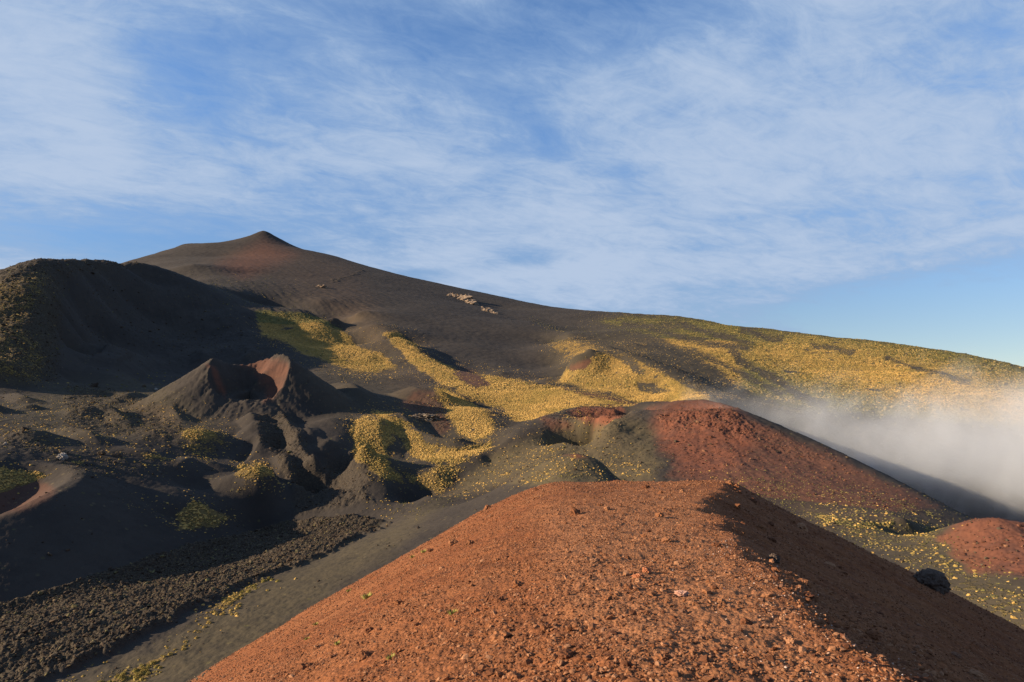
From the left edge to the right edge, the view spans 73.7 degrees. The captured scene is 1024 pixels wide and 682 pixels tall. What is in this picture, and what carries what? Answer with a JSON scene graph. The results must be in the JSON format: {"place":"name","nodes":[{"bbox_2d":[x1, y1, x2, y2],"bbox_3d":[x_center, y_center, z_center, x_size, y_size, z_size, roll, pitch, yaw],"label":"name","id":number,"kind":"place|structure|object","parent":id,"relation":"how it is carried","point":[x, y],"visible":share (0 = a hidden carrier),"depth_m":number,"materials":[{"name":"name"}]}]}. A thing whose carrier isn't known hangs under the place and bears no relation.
{"place":"outdoors","nodes":[
{"label":"outdoors","id":0,"kind":"place"},
{"bbox_2d":[0,258,278,379],"bbox_3d":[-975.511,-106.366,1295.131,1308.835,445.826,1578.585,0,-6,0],"label":"hill","id":1,"kind":"structure","parent":0,"point":[108,325],"depth_m":945.56,"materials":[{"name":"black soil"}]},
{"bbox_2d":[0,258,728,391],"bbox_3d":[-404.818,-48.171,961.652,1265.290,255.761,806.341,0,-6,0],"label":"rubble","id":2,"kind":"object","parent":1,"relation":"on","point":[15,338],"visible":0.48,"depth_m":863.26,"materials":[{"name":"black stone"}]},
{"bbox_2d":[121,231,653,368],"bbox_3d":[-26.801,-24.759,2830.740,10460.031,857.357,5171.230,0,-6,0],"label":"mountain","id":3,"kind":"structure","parent":0,"point":[433,315],"depth_m":1499.43,"materials":[{"name":"brown soil"}]},
{"bbox_2d":[447,293,498,313],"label":"rock outcrop","id":4,"kind":"object","parent":3,"relation":"on","point":[467,298],"visible":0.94,"depth_m":1918.30,"materials":[{"name":"beige stone"}]},
{"bbox_2d":[378,329,637,420],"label":"hill","id":5,"kind":"structure","parent":0,"point":[464,373],"depth_m":773.85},
{"bbox_2d":[0,340,1023,681],"bbox_3d":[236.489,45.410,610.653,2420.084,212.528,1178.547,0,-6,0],"label":"ground","id":6,"kind":"structure","parent":0,"point":[976,466],"depth_m":388.69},
{"bbox_2d":[57,452,67,459],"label":"boulder","id":7,"kind":"object","parent":6,"relation":"on","point":[62,456],"visible":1,"depth_m":326.74,"materials":[{"name":"grey stone"}]},
{"bbox_2d":[58,449,68,453],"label":"rock","id":8,"kind":"object","parent":6,"relation":"on","point":[63,451],"visible":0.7,"depth_m":334.79,"materials":[{"name":"grey stone"}]},
{"bbox_2d":[97,450,105,454],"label":"rock","id":9,"kind":"object","parent":6,"relation":"on","point":[101,452],"visible":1,"depth_m":346.10,"materials":[{"name":"grey stone"}]},
{"bbox_2d":[0,463,212,601],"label":"crater cone","id":10,"kind":"object","parent":6,"relation":"on","point":[122,535],"visible":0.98,"depth_m":261.35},
{"bbox_2d":[113,452,121,456],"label":"rock","id":11,"kind":"object","parent":6,"relation":"on","point":[116,454],"visible":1,"depth_m":348.89,"materials":[{"name":"grey stone"}]},
{"bbox_2d":[0,514,381,681],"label":"lava flow","id":12,"kind":"object","parent":6,"relation":"on","point":[52,634],"visible":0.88,"depth_m":221.10,"materials":[{"name":"grey stone"}]},
{"bbox_2d":[0,513,390,681],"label":"rubble","id":13,"kind":"object","parent":12,"relation":"on","point":[34,616],"visible":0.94,"depth_m":225.32,"materials":[{"name":"grey stone"}]},
{"bbox_2d":[130,354,358,419],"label":"crater cone","id":14,"kind":"object","parent":6,"relation":"on","point":[300,389],"visible":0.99,"depth_m":510.55,"materials":[{"name":"soil"}]},
{"bbox_2d":[412,413,440,420],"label":"rock outcrop","id":15,"kind":"object","parent":6,"relation":"on","point":[426,417],"visible":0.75,"depth_m":524.08,"materials":[{"name":"grey stone"}]},
{"bbox_2d":[0,360,1019,681],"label":"dry grass","id":16,"kind":"structure","parent":6,"relation":"on","point":[576,398],"depth_m":467.01,"materials":[{"name":"yellow plant"}]},
{"bbox_2d":[0,288,1023,673],"bbox_3d":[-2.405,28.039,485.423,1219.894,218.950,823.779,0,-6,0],"label":"rubble","id":17,"kind":"object","parent":6,"relation":"on","point":[350,422],"visible":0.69,"depth_m":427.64,"materials":[{"name":"black stone"}]},
{"bbox_2d":[445,395,980,523],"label":"crater cone","id":18,"kind":"object","parent":6,"relation":"on","point":[630,430],"visible":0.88,"depth_m":384.91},
{"bbox_2d":[0,360,1023,672],"bbox_3d":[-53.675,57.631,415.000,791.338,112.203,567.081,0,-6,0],"label":"scrub","id":19,"kind":"object","parent":18,"relation":"on","point":[638,468],"visible":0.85,"depth_m":309.91,"materials":[{"name":"plant"}]},
{"bbox_2d":[913,568,951,594],"bbox_3d":[17.476,10.028,28.340,1.356,1.076,1.191,-1,-6,9],"label":"boulder","id":20,"kind":"object","parent":6,"relation":"on","point":[936,580],"visible":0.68,"depth_m":28.03,"materials":[{"name":"grey stone"}]},
{"bbox_2d":[0,0,1023,366],"label":"sky","id":21,"kind":"structure","parent":0,"point":[854,169],"materials":[{"name":"blue"}]},
{"bbox_2d":[0,263,1023,429],"bbox_3d":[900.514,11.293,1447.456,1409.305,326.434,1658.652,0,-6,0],"label":"hill","id":22,"kind":"structure","parent":0,"point":[820,404],"depth_m":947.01,"materials":[{"name":"yellow plant"}]},
{"bbox_2d":[0,262,1023,441],"bbox_3d":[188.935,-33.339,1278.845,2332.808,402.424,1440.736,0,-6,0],"label":"scrub","id":23,"kind":"object","parent":22,"relation":"on","point":[819,383],"visible":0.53,"depth_m":917.16,"materials":[{"name":"plant"}]},
{"bbox_2d":[509,454,611,483],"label":"hill","id":24,"kind":"structure","parent":0,"point":[591,462],"depth_m":305.08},
{"bbox_2d":[187,480,1023,681],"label":"hill","id":25,"kind":"structure","parent":0,"point":[702,615],"depth_m":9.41,"materials":[{"name":"brown gravel"}]},
{"bbox_2d":[188,660,220,681],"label":"gravel","id":26,"kind":"structure","parent":25,"relation":"on","point":[196,678],"depth_m":25.18,"materials":[{"name":"brown gravel"}]},
{"bbox_2d":[296,662,313,670],"bbox_3d":[-2.562,4.048,8.445,0.216,0.132,0.202,-5,-8,1],"label":"stone","id":27,"kind":"object","parent":25,"relation":"on","point":[301,666],"visible":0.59,"depth_m":8.41,"materials":[{"name":"orange stone"}]},
{"bbox_2d":[357,651,369,661],"bbox_3d":[-1.549,3.330,7.180,0.156,0.102,0.145,19,9,-14],"label":"stone","id":28,"kind":"object","parent":25,"relation":"on","point":[362,655],"visible":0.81,"depth_m":7.16,"materials":[{"name":"brown stone"}]},
{"bbox_2d":[360,592,371,598],"bbox_3d":[-3.399,5.925,15.929,0.287,0.138,0.319,-4,-7,36],"label":"weed","id":29,"kind":"object","parent":25,"relation":"on","point":[368,595],"visible":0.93,"depth_m":15.89,"materials":[{"name":"yellow plant"}]},
{"bbox_2d":[365,626,373,633],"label":"stone","id":30,"kind":"object","parent":25,"relation":"on","point":[368,629],"visible":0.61,"depth_m":8.83,"materials":[{"name":"brown stone"}]},
{"bbox_2d":[385,652,395,659],"bbox_3d":[-1.190,3.089,6.699,0.106,0.055,0.102,0,-6,4],"label":"weed","id":31,"kind":"object","parent":25,"relation":"on","point":[390,657],"visible":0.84,"depth_m":6.71,"materials":[{"name":"yellow plant"}]},
{"bbox_2d":[394,599,402,604],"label":"stone","id":32,"kind":"object","parent":25,"relation":"on","point":[398,601],"visible":0.81,"depth_m":10.85,"materials":[{"name":"brown stone"}]},
{"bbox_2d":[447,539,457,546],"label":"stone","id":33,"kind":"object","parent":25,"relation":"on","point":[452,542],"visible":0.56,"depth_m":18.99,"materials":[{"name":"brown stone"}]},
{"bbox_2d":[447,609,457,614],"bbox_3d":[-0.665,3.007,7.599,0.147,0.057,0.107,3,-6,-27],"label":"weed","id":34,"kind":"object","parent":25,"relation":"on","point":[450,612],"visible":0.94,"depth_m":7.61,"materials":[{"name":"yellow plant"}]},
{"bbox_2d":[466,540,473,545],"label":"stone","id":35,"kind":"object","parent":25,"relation":"on","point":[469,542],"visible":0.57,"depth_m":16.21,"materials":[{"name":"brown stone"}]},
{"bbox_2d":[494,596,503,602],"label":"stone","id":36,"kind":"object","parent":25,"relation":"on","point":[498,599],"visible":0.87,"depth_m":7.49,"materials":[{"name":"brown stone"}]},
{"bbox_2d":[490,631,511,641],"bbox_3d":[-0.093,2.607,5.984,0.206,0.121,0.186,-21,-38,33],"label":"stone","id":37,"kind":"object","parent":25,"relation":"on","point":[495,635],"visible":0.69,"depth_m":5.95,"materials":[{"name":"stone"}]},
{"bbox_2d":[507,671,521,680],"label":"stone","id":38,"kind":"object","parent":25,"relation":"on","point":[513,675],"visible":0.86,"depth_m":4.79,"materials":[{"name":"orange stone"}]},
{"bbox_2d":[512,580,522,587],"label":"stone","id":39,"kind":"object","parent":25,"relation":"on","point":[515,583],"visible":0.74,"depth_m":8.17,"materials":[{"name":"brown stone"}]},
{"bbox_2d":[540,624,549,630],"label":"stone","id":40,"kind":"object","parent":25,"relation":"on","point":[543,627],"visible":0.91,"depth_m":5.86,"materials":[{"name":"brown stone"}]},
{"bbox_2d":[556,660,563,666],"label":"stone","id":41,"kind":"object","parent":25,"relation":"on","point":[560,662],"visible":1,"depth_m":4.83,"materials":[{"name":"orange stone"}]},
{"bbox_2d":[558,648,572,658],"bbox_3d":[0.391,2.284,4.960,0.113,0.069,0.116,-2,-6,17],"label":"stone","id":42,"kind":"object","parent":25,"relation":"on","point":[564,653],"visible":0.98,"depth_m":4.94,"materials":[{"name":"brown stone"}]},
{"bbox_2d":[569,506,580,515],"bbox_3d":[1.522,4.096,16.280,0.323,0.225,0.262,15,5,24],"label":"stone","id":43,"kind":"object","parent":25,"relation":"on","point":[574,511],"visible":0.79,"depth_m":16.23,"materials":[{"name":"brown stone"}]},
{"bbox_2d":[590,558,599,562],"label":"stone","id":44,"kind":"object","parent":25,"relation":"on","point":[595,560],"visible":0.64,"depth_m":8.98,"materials":[{"name":"brown stone"}]},
{"bbox_2d":[602,595,611,599],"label":"stone","id":45,"kind":"object","parent":25,"relation":"on","point":[606,597],"visible":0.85,"depth_m":6.55,"materials":[{"name":"brown stone"}]},
{"bbox_2d":[607,661,616,665],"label":"stone","id":46,"kind":"object","parent":25,"relation":"on","point":[609,663],"visible":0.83,"depth_m":4.61,"materials":[{"name":"brown stone"}]},
{"bbox_2d":[631,573,644,577],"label":"stone","id":47,"kind":"object","parent":25,"relation":"on","point":[638,575],"visible":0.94,"depth_m":7.46,"materials":[{"name":"brown stone"}]},
{"bbox_2d":[642,567,651,572],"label":"stone","id":48,"kind":"object","parent":25,"relation":"on","point":[646,569],"visible":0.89,"depth_m":7.85,"materials":[{"name":"brown stone"}]},
{"bbox_2d":[655,512,663,516],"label":"stone","id":49,"kind":"object","parent":25,"relation":"on","point":[658,514],"visible":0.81,"depth_m":15.44,"materials":[{"name":"brown stone"}]},
{"bbox_2d":[654,653,669,659],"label":"stone","id":50,"kind":"object","parent":25,"relation":"on","point":[660,656],"visible":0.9,"depth_m":4.67,"materials":[{"name":"stone"}]},
{"bbox_2d":[661,536,671,541],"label":"stone","id":51,"kind":"object","parent":25,"relation":"on","point":[665,539],"visible":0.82,"depth_m":11.17,"materials":[{"name":"brown stone"}]},
{"bbox_2d":[674,590,689,596],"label":"stone","id":52,"kind":"object","parent":25,"relation":"on","point":[684,593],"visible":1,"depth_m":6.70,"materials":[{"name":"stone"}]},
{"bbox_2d":[680,608,687,613],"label":"stone","id":53,"kind":"object","parent":25,"relation":"on","point":[684,611],"visible":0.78,"depth_m":6.02,"materials":[{"name":"brown stone"}]},
{"bbox_2d":[701,589,712,593],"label":"stone","id":54,"kind":"object","parent":25,"relation":"on","point":[706,591],"visible":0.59,"depth_m":6.77,"materials":[{"name":"brown stone"}]},
{"bbox_2d":[711,542,721,546],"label":"stone","id":55,"kind":"object","parent":25,"relation":"on","point":[715,544],"visible":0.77,"depth_m":10.74,"materials":[{"name":"brown stone"}]},
{"bbox_2d":[717,598,726,603],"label":"stone","id":56,"kind":"object","parent":25,"relation":"on","point":[720,600],"visible":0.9,"depth_m":6.38,"materials":[{"name":"brown stone"}]},
{"bbox_2d":[732,503,740,509],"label":"stone","id":57,"kind":"object","parent":25,"relation":"on","point":[738,506],"visible":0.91,"depth_m":22.00,"materials":[{"name":"brown stone"}]},
{"bbox_2d":[740,617,752,624],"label":"stone","id":58,"kind":"object","parent":25,"relation":"on","point":[743,620],"visible":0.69,"depth_m":5.58,"materials":[{"name":"brown stone"}]},
{"bbox_2d":[757,524,765,530],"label":"stone","id":59,"kind":"object","parent":25,"relation":"on","point":[762,526],"visible":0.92,"depth_m":19.97,"materials":[{"name":"brown stone"}]},
{"bbox_2d":[761,591,771,597],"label":"stone","id":60,"kind":"object","parent":25,"relation":"on","point":[767,594],"visible":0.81,"depth_m":6.64,"materials":[{"name":"brown stone"}]},
{"bbox_2d":[768,537,776,542],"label":"stone","id":61,"kind":"object","parent":25,"relation":"on","point":[774,540],"visible":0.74,"depth_m":15.20,"materials":[{"name":"black stone"}]},
{"bbox_2d":[768,553,779,563],"bbox_3d":[4.305,3.590,11.207,0.195,0.199,0.192,-2,-6,16],"label":"rock","id":62,"kind":"object","parent":25,"relation":"on","point":[775,558],"visible":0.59,"depth_m":11.15,"materials":[{"name":"stone"}]},
{"bbox_2d":[652,537,928,680],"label":"gravel","id":63,"kind":"structure","parent":25,"relation":"on","point":[797,613],"depth_m":5.87,"materials":[{"name":"gravel"}]},
{"bbox_2d":[785,637,795,644],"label":"stone","id":64,"kind":"object","parent":25,"relation":"on","point":[790,640],"visible":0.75,"depth_m":5.19,"materials":[{"name":"orange stone"}]},
{"bbox_2d":[796,522,807,531],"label":"stone","id":65,"kind":"object","parent":25,"relation":"on","point":[802,525],"visible":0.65,"depth_m":25.59,"materials":[{"name":"grey stone"}]},
{"bbox_2d":[796,578,811,588],"bbox_3d":[3.425,2.866,8.039,0.204,0.125,0.195,-3,-6,26],"label":"stone","id":66,"kind":"object","parent":25,"relation":"on","point":[805,581],"visible":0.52,"depth_m":8.00,"materials":[{"name":"brown stone"}]},
{"bbox_2d":[804,592,814,599],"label":"stone","id":67,"kind":"object","parent":25,"relation":"on","point":[809,595],"visible":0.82,"depth_m":7.18,"materials":[{"name":"brown stone"}]},
{"bbox_2d":[824,561,835,567],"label":"stone","id":68,"kind":"object","parent":25,"relation":"on","point":[831,564],"visible":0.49,"depth_m":19.69,"materials":[{"name":"grey stone"}]},
{"bbox_2d":[865,631,877,639],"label":"stone","id":69,"kind":"object","parent":25,"relation":"on","point":[872,635],"visible":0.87,"depth_m":6.48,"materials":[{"name":"black stone"}]},
{"bbox_2d":[969,669,988,681],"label":"stone","id":70,"kind":"object","parent":25,"relation":"on","point":[977,674],"visible":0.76,"depth_m":7.19,"materials":[{"name":"grey stone"}]},
{"bbox_2d":[559,350,712,403],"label":"hill","id":71,"kind":"structure","parent":0,"point":[580,363],"depth_m":742.72,"materials":[{"name":"yellow plant"}]},
{"bbox_2d":[941,518,1023,575],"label":"hill","id":72,"kind":"structure","parent":0,"point":[1016,532],"depth_m":190.24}
]}

